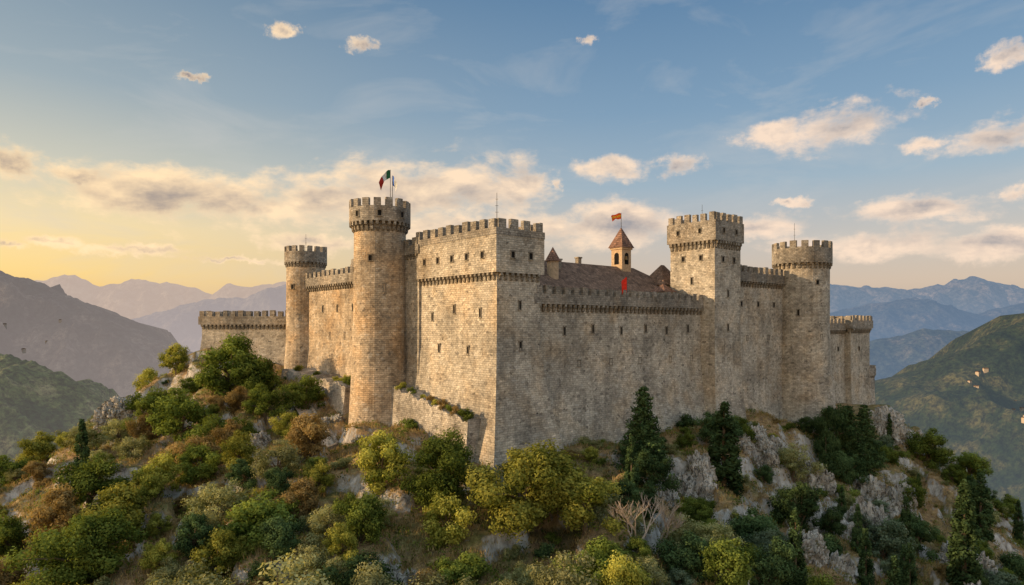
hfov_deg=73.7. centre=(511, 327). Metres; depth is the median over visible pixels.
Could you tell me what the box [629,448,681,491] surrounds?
tree
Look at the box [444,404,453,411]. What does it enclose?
shrub
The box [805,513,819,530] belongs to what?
rock outcrop
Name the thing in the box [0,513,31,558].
tree
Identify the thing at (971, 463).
tree
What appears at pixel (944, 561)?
rock outcrop
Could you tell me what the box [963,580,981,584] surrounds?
rock outcrop
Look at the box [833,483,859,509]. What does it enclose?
tree
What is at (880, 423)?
rock outcrop
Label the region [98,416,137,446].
tree
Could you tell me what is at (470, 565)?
tree
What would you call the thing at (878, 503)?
tree
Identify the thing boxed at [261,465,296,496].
tree
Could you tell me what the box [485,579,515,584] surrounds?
tree
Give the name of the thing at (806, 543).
rock outcrop
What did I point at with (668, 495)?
rock outcrop
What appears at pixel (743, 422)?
tree
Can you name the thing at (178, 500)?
tree
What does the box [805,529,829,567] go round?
rock outcrop
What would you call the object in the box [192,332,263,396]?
tree
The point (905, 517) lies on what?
cypress tree
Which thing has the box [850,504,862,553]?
cypress tree
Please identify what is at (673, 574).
tree
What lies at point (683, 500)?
tree
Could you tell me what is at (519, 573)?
tree
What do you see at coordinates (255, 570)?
tree
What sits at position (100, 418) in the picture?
rock outcrop
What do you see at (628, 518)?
bare tree
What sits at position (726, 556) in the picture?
tree
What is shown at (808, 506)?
tree
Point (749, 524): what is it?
tree
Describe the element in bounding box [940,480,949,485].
shrub
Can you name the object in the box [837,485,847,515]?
cypress tree
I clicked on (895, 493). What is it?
rock outcrop
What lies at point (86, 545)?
tree
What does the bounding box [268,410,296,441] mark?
tree
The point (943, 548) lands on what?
rock outcrop
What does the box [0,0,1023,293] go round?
sky
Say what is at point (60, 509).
tree
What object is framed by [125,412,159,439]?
tree
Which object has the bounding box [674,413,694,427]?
shrub
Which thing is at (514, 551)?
shrub
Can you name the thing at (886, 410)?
rock outcrop
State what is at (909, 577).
cypress tree
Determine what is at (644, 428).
fir tree
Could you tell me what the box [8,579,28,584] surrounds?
tree
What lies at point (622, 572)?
tree
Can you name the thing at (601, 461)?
shrub
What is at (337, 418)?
rock outcrop
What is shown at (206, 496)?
tree
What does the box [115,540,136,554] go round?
shrub
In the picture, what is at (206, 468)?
bush
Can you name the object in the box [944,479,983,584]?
cypress tree
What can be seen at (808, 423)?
tree
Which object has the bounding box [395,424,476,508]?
tree
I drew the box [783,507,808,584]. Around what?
cypress tree
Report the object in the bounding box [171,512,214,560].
tree
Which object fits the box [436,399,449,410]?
shrub
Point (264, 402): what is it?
tree
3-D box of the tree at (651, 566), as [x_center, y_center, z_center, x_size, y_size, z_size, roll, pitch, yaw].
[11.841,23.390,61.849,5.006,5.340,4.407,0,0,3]
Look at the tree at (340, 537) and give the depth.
63.24 m
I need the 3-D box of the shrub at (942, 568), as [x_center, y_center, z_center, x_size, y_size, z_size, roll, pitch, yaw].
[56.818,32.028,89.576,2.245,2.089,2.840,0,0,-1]
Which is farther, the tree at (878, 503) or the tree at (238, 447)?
the tree at (878, 503)
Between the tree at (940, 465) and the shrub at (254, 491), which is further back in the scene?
the tree at (940, 465)
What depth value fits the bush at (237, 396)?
111.06 m
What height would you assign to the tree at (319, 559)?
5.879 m
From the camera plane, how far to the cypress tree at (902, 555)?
83.72 m
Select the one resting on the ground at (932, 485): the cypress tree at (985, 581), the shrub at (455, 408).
the cypress tree at (985, 581)
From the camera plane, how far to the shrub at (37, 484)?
105.07 m
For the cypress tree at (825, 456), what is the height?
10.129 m
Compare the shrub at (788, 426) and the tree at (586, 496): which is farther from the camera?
the shrub at (788, 426)
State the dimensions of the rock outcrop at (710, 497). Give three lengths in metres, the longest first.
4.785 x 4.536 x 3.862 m
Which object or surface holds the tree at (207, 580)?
on the ground at (932, 485)
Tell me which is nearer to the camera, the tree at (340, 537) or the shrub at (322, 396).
the tree at (340, 537)
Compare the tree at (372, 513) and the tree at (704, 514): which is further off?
the tree at (704, 514)
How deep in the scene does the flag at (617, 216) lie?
128.43 m
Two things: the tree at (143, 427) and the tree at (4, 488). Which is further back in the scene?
the tree at (143, 427)
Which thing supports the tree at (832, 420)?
on the ground at (932, 485)
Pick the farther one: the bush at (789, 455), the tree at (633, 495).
the bush at (789, 455)
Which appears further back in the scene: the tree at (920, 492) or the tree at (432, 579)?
the tree at (920, 492)
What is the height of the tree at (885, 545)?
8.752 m
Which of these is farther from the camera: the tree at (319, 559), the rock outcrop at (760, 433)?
the rock outcrop at (760, 433)
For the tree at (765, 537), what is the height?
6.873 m
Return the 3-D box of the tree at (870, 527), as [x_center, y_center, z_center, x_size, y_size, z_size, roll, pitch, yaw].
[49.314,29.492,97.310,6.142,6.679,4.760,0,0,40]
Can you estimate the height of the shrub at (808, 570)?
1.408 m
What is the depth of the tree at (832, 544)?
84.59 m
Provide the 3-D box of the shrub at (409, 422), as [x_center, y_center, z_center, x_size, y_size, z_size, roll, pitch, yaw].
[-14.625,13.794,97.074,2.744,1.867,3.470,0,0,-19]
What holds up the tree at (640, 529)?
on the ground at (932, 485)
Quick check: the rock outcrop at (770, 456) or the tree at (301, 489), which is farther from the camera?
the rock outcrop at (770, 456)
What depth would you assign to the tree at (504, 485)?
77.40 m
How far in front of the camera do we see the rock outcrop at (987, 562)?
96.88 m
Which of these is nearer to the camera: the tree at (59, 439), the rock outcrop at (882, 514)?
the rock outcrop at (882, 514)
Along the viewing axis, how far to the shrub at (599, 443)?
96.23 m
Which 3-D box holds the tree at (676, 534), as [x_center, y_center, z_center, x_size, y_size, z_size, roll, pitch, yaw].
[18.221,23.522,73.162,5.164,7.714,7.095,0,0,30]
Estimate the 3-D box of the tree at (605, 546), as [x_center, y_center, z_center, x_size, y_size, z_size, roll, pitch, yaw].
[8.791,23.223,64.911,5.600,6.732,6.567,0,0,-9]
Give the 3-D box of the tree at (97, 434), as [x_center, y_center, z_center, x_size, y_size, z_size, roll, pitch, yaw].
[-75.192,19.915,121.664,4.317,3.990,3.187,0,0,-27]
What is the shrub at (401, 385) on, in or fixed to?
on the castle
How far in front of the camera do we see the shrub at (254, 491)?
81.05 m
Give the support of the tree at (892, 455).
on the ground at (932, 485)
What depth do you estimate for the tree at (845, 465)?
116.84 m
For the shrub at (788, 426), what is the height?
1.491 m
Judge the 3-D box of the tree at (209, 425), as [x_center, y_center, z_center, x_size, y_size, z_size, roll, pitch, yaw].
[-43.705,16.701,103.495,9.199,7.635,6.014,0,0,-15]
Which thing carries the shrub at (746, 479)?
on the ground at (932, 485)
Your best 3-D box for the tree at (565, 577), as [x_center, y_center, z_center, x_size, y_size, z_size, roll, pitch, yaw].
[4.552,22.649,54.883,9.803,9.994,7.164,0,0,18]
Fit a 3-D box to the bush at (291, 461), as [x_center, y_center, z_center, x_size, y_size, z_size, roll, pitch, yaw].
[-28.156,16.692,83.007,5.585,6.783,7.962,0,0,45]
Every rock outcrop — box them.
[90,401,119,432]
[101,395,134,419]
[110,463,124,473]
[247,433,268,457]
[259,431,271,442]
[316,417,330,423]
[328,414,343,422]
[351,434,365,442]
[391,568,413,584]
[655,482,679,508]
[670,471,687,496]
[680,471,717,498]
[685,449,717,482]
[693,493,714,503]
[735,433,754,455]
[747,422,767,439]
[753,455,766,469]
[755,437,774,454]
[763,449,780,467]
[767,434,784,454]
[784,533,811,564]
[785,526,804,541]
[789,448,811,483]
[800,464,836,496]
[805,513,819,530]
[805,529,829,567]
[806,516,823,534]
[822,514,855,543]
[826,549,856,583]
[843,506,852,520]
[847,495,883,535]
[852,477,859,489]
[855,474,887,501]
[867,496,900,519]
[868,404,904,424]
[872,504,888,524]
[873,412,896,426]
[875,413,907,449]
[886,482,917,513]
[936,539,977,564]
[939,551,951,564]
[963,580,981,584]
[976,551,997,578]
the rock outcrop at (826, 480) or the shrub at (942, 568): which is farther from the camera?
the rock outcrop at (826, 480)
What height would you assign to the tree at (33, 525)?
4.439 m
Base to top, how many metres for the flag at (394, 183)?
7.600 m
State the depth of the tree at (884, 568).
86.18 m
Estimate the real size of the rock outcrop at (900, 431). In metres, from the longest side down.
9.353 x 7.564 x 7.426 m
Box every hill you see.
[0,354,119,480]
[875,313,1023,531]
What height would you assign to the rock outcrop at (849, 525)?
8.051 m
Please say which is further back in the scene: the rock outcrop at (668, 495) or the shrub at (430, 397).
the shrub at (430, 397)
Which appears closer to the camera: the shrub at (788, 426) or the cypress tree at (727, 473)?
the cypress tree at (727, 473)
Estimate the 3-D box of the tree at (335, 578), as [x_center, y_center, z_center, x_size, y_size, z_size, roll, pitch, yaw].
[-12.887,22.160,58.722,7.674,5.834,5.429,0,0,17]
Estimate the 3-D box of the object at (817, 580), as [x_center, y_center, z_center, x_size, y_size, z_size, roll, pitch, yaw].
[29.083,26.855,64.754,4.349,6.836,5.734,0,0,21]
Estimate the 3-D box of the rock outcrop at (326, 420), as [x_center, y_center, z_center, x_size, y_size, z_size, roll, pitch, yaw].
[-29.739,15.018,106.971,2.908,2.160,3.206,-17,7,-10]
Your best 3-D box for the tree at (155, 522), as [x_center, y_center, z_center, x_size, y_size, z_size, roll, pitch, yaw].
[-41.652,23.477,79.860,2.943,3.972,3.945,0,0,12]
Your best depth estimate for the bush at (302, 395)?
111.03 m
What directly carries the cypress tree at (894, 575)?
on the ground at (932, 485)
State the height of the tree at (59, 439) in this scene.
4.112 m
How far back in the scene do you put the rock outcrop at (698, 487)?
91.40 m
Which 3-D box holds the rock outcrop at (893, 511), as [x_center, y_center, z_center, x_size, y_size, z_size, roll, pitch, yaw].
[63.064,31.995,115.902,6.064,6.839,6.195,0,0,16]
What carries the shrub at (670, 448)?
on the ground at (932, 485)
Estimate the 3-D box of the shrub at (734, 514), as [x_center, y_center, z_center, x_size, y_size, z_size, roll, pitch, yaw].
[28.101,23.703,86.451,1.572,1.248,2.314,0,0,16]
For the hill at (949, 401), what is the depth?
864.40 m
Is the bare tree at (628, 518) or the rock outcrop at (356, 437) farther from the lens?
the rock outcrop at (356, 437)
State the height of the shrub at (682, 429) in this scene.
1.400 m
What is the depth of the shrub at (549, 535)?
71.54 m
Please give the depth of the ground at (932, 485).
90.22 m
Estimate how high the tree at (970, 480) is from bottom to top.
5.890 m
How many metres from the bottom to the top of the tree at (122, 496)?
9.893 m
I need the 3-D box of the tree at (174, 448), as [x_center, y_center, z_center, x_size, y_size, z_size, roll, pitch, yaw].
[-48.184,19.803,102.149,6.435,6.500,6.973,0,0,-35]
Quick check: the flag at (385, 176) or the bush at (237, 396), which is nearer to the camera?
the flag at (385, 176)
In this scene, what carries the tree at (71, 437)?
on the ground at (932, 485)
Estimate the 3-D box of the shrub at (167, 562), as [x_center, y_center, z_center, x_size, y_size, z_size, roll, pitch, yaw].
[-32.199,22.391,63.921,2.288,1.960,2.350,0,0,-13]
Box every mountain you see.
[0,270,192,396]
[34,275,285,318]
[131,284,285,351]
[830,276,1023,313]
[830,297,1023,340]
[870,328,968,379]
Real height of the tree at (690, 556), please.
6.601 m
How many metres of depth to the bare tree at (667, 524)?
71.67 m
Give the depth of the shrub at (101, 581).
63.29 m
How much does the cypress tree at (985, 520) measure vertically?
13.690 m
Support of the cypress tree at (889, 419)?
on the ground at (932, 485)
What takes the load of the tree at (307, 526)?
on the ground at (932, 485)
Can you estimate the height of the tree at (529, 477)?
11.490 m
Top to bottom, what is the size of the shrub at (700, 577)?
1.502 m
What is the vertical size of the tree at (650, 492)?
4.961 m
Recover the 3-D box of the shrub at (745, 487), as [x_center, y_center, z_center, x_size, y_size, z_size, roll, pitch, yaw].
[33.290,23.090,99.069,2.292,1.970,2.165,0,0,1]
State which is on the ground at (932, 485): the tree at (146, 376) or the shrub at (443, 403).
the tree at (146, 376)
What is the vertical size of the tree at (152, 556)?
4.196 m
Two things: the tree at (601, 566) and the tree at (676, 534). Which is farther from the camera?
the tree at (676, 534)
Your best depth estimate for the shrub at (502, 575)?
64.50 m
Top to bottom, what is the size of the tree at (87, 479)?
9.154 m
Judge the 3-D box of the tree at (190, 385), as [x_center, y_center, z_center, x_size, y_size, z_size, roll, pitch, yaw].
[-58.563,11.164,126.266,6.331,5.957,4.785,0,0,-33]
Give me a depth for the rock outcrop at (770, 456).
105.91 m
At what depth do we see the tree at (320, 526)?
67.44 m
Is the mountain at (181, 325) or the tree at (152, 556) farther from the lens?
the mountain at (181, 325)
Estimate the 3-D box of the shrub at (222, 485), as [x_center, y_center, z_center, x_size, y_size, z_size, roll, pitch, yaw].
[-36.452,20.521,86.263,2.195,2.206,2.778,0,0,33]
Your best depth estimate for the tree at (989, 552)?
102.03 m
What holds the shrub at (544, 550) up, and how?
on the ground at (932, 485)
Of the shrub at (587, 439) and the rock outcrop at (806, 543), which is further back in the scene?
the shrub at (587, 439)
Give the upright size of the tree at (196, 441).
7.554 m
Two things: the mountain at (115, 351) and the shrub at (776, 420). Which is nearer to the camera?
the shrub at (776, 420)
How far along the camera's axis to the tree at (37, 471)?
106.60 m
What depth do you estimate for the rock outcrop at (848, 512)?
100.05 m
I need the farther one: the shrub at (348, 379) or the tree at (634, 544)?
the shrub at (348, 379)
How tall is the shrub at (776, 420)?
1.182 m
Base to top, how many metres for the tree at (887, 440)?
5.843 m
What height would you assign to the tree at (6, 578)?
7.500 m
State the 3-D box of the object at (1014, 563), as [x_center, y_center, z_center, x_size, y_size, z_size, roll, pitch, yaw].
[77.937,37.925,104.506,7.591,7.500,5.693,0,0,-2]
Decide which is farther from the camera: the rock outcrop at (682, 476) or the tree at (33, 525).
the rock outcrop at (682, 476)
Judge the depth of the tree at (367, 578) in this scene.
55.04 m
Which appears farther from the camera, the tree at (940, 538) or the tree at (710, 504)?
the tree at (940, 538)
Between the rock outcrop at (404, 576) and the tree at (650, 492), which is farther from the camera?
the tree at (650, 492)
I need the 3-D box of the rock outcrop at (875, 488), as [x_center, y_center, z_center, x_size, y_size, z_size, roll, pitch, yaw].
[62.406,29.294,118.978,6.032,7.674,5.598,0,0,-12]
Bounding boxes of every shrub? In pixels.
[0,503,8,515]
[31,477,52,488]
[93,574,114,584]
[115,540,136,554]
[124,404,138,410]
[153,556,178,574]
[216,483,227,490]
[246,487,267,497]
[293,364,304,370]
[308,456,327,466]
[312,394,326,401]
[329,457,354,469]
[338,493,353,501]
[343,376,350,384]
[394,382,406,389]
[400,418,417,428]
[406,386,417,394]
[412,467,422,473]
[426,395,434,400]
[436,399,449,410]
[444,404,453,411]
[449,405,459,415]
[459,407,474,421]
[497,574,508,582]
[502,543,521,560]
[532,541,554,559]
[542,532,561,545]
[562,448,583,459]
[578,436,593,445]
[591,439,603,448]
[595,458,606,465]
[663,443,677,454]
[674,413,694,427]
[679,426,691,433]
[691,571,714,584]
[730,508,739,518]
[740,473,750,482]
[741,481,748,492]
[772,418,781,423]
[782,423,795,429]
[807,566,813,574]
[815,488,828,498]
[933,562,948,579]
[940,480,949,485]
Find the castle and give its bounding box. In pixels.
[198,197,875,470]
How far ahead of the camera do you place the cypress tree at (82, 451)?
95.69 m
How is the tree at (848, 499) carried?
on the ground at (932, 485)
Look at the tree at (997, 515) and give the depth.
125.96 m
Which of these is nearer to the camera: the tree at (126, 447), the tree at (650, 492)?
the tree at (650, 492)
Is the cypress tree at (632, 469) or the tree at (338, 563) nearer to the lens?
the tree at (338, 563)
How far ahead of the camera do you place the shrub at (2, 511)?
94.90 m
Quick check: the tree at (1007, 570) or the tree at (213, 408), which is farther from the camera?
the tree at (213, 408)
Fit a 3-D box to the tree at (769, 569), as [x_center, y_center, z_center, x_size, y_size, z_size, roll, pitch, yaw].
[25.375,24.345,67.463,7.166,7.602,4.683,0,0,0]
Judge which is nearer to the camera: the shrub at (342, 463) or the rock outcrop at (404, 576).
the rock outcrop at (404, 576)
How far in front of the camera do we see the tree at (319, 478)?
81.03 m
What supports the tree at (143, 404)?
on the ground at (932, 485)
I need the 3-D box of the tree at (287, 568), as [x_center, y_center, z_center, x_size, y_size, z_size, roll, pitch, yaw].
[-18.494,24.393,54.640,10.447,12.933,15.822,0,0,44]
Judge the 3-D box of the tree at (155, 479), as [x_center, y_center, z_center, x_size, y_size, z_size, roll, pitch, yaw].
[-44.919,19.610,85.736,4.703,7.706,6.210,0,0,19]
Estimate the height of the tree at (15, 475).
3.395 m
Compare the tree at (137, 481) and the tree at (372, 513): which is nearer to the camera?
the tree at (372, 513)
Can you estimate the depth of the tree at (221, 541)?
64.29 m
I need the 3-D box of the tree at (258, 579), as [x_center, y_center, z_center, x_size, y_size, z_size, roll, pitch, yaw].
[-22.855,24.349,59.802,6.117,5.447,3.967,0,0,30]
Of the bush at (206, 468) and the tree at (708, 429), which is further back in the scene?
the tree at (708, 429)
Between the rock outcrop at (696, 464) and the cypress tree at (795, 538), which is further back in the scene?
the rock outcrop at (696, 464)
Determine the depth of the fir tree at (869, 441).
126.69 m
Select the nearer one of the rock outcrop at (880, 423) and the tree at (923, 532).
the tree at (923, 532)
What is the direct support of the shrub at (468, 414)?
on the castle
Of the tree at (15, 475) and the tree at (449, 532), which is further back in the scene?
the tree at (15, 475)
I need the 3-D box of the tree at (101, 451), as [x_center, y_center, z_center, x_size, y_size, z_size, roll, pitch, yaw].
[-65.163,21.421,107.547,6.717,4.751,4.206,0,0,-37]
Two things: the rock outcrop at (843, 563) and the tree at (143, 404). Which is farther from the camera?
the tree at (143, 404)
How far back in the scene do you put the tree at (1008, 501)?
134.80 m
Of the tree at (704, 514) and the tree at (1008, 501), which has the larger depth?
the tree at (1008, 501)
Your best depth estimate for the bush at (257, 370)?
120.01 m
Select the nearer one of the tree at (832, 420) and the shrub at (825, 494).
the shrub at (825, 494)
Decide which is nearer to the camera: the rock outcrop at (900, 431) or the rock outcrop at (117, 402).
the rock outcrop at (117, 402)
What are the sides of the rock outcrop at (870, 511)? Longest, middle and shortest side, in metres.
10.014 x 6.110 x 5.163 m
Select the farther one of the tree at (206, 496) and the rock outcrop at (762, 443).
the rock outcrop at (762, 443)
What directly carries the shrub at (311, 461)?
on the ground at (932, 485)
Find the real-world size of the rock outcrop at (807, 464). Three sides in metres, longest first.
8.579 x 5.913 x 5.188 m
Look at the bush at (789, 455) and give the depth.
105.05 m
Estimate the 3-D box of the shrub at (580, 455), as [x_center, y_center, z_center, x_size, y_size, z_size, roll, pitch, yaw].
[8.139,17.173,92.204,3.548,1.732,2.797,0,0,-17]
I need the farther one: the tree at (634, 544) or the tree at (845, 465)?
the tree at (845, 465)
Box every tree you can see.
[0,454,30,487]
[0,479,6,492]
[0,505,148,584]
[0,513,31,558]
[0,556,32,584]
[4,468,28,482]
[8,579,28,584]
[14,430,57,463]
[21,460,52,481]
[26,483,84,541]
[26,520,48,534]
[40,451,131,509]
[53,431,70,447]
[54,422,110,448]
[71,419,90,506]
[72,481,151,542]
[88,428,101,443]
[89,448,119,464]
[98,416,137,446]
[111,433,152,460]
[121,386,170,430]
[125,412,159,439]
[127,477,142,488]
[129,453,181,501]
[132,366,166,391]
[133,465,154,481]
[136,538,178,570]
[143,512,174,536]
[145,386,211,441]
[145,563,202,584]
[147,558,236,584]
[157,342,189,376]
[164,449,177,469]
[165,436,191,456]
[167,433,225,470]
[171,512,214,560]
[173,492,193,515]
[177,372,204,395]
[180,477,256,525]
[187,527,246,580]
[190,511,227,558]
[191,413,243,445]
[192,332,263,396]
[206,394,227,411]
[208,403,218,416]
[211,419,242,444]
[217,443,227,465]
[217,489,306,549]
[219,429,257,468]
[223,548,332,584]
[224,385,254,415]
[225,457,257,490]
[230,575,271,584]
[233,534,266,558]
[239,419,260,435]
[241,382,287,425]
[243,559,276,584]
[255,513,306,561]
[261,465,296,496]
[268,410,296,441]
[277,476,321,524]
[288,542,333,584]
[293,511,333,540]
[299,458,335,493]
[299,502,351,557]
[315,549,404,584]
[315,555,349,584]
[321,522,360,561]
[331,491,388,543]
[350,555,409,584]
[351,429,413,494]
[356,498,395,528]
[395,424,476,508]
[406,567,445,584]
[409,572,477,584]
[420,491,476,550]
[428,549,491,584]
[459,438,584,542]
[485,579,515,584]
[496,480,515,491]
[500,549,600,584]
[503,560,538,584]
[535,465,627,535]
[552,547,609,584]
[556,480,622,536]
[574,534,630,584]
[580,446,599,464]
[599,549,655,584]
[607,491,670,552]
[607,505,654,537]
[610,386,674,476]
[612,478,643,512]
[622,433,639,496]
[624,535,651,560]
[625,553,670,584]
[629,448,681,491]
[638,483,663,518]
[651,530,710,578]
[652,501,683,560]
[655,511,702,561]
[666,567,696,584]
[670,495,714,520]
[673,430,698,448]
[675,498,717,527]
[688,409,746,446]
[692,518,745,560]
[693,496,718,508]
[698,535,761,584]
[700,518,727,538]
[706,399,744,499]
[724,505,781,549]
[729,415,758,442]
[739,527,788,581]
[746,534,803,584]
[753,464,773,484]
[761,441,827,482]
[766,480,826,532]
[768,510,788,526]
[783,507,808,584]
[792,416,814,435]
[798,403,854,457]
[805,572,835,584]
[818,429,832,472]
[819,505,847,536]
[823,532,845,557]
[831,450,869,484]
[832,405,875,481]
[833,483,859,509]
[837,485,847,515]
[837,491,853,508]
[844,512,878,544]
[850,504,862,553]
[854,404,888,469]
[856,528,875,584]
[866,499,891,518]
[868,517,919,569]
[877,434,895,448]
[877,553,911,575]
[878,444,910,465]
[885,554,901,584]
[886,413,894,439]
[894,511,945,561]
[898,544,908,584]
[899,476,927,509]
[899,494,916,558]
[901,542,918,584]
[903,467,924,478]
[905,427,955,469]
[930,458,950,468]
[934,533,948,544]
[940,463,966,484]
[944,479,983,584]
[950,450,993,481]
[955,475,978,487]
[971,469,995,542]
[977,539,995,564]
[981,575,988,584]
[982,500,1011,526]
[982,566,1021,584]
[985,487,997,501]
[990,493,1023,520]
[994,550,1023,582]
[997,567,1014,573]
[1012,500,1023,541]
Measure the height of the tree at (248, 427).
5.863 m
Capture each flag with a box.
[379,170,390,196]
[392,175,396,196]
[611,213,621,227]
[621,277,627,298]
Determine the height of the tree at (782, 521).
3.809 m
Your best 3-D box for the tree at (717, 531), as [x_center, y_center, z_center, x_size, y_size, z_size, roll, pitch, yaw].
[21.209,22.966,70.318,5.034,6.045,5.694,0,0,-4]
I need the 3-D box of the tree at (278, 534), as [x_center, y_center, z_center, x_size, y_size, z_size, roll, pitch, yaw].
[-21.954,20.387,65.185,3.941,5.374,5.587,0,0,19]
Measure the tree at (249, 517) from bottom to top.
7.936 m
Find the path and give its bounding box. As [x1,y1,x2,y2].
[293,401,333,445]
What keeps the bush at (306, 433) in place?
on the ground at (932, 485)
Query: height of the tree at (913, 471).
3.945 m
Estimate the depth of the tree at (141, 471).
90.81 m
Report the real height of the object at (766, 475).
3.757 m
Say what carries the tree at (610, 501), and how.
on the ground at (932, 485)
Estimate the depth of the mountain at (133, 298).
6346.23 m
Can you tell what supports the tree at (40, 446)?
on the ground at (932, 485)
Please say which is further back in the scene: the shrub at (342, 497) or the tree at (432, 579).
the shrub at (342, 497)
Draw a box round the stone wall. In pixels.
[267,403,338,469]
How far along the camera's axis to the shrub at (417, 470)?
84.29 m
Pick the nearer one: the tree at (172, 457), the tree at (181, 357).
the tree at (172, 457)
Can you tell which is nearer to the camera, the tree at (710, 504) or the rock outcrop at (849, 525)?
the tree at (710, 504)
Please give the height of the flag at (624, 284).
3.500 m
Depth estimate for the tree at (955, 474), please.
132.96 m
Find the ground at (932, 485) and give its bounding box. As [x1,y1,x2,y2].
[0,348,1023,584]
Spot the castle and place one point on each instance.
(510, 336)
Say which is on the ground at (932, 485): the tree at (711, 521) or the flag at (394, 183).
the tree at (711, 521)
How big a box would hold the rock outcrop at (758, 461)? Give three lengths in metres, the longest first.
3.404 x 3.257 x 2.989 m
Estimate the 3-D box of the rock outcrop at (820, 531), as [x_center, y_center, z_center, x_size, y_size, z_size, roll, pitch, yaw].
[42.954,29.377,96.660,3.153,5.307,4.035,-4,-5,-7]
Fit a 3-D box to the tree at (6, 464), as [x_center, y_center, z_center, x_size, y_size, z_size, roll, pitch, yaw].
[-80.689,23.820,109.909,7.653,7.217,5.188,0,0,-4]
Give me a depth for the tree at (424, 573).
60.43 m
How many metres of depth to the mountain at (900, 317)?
4537.44 m
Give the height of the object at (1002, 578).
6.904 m
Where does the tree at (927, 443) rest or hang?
on the ground at (932, 485)
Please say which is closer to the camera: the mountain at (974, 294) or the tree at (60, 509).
the tree at (60, 509)
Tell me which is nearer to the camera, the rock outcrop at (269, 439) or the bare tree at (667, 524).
the bare tree at (667, 524)
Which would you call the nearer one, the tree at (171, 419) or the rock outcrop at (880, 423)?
the tree at (171, 419)
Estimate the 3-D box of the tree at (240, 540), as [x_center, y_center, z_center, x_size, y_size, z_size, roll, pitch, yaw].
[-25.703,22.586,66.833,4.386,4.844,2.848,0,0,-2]
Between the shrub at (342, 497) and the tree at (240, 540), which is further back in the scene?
the shrub at (342, 497)
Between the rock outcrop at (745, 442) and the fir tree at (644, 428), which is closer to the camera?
the fir tree at (644, 428)
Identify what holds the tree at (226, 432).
on the ground at (932, 485)
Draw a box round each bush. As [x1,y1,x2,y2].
[175,443,223,484]
[224,353,283,392]
[250,438,305,480]
[278,374,325,416]
[284,412,334,459]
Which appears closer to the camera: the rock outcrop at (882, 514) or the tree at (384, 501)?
the tree at (384, 501)
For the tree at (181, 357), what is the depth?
134.38 m
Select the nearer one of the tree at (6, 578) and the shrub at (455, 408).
the tree at (6, 578)
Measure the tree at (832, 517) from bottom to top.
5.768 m
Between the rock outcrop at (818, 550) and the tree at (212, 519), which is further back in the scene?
the rock outcrop at (818, 550)
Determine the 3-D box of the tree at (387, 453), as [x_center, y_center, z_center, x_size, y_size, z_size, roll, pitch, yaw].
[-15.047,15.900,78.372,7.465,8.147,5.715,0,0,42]
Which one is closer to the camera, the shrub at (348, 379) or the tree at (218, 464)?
the tree at (218, 464)
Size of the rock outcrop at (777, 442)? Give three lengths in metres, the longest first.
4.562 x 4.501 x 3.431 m
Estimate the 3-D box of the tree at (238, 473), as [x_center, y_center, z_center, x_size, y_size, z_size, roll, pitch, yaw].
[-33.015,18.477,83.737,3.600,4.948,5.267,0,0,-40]
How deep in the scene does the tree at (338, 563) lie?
61.42 m
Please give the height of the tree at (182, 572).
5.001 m
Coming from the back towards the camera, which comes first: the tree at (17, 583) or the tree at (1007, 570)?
the tree at (1007, 570)
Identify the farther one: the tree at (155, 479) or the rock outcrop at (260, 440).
the rock outcrop at (260, 440)
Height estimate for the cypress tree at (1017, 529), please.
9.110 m
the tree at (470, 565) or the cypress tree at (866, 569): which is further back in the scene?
the cypress tree at (866, 569)
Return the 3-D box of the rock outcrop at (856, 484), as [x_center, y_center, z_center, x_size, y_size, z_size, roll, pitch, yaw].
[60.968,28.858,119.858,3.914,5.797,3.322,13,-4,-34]
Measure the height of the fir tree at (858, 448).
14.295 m
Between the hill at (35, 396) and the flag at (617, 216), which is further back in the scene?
the hill at (35, 396)

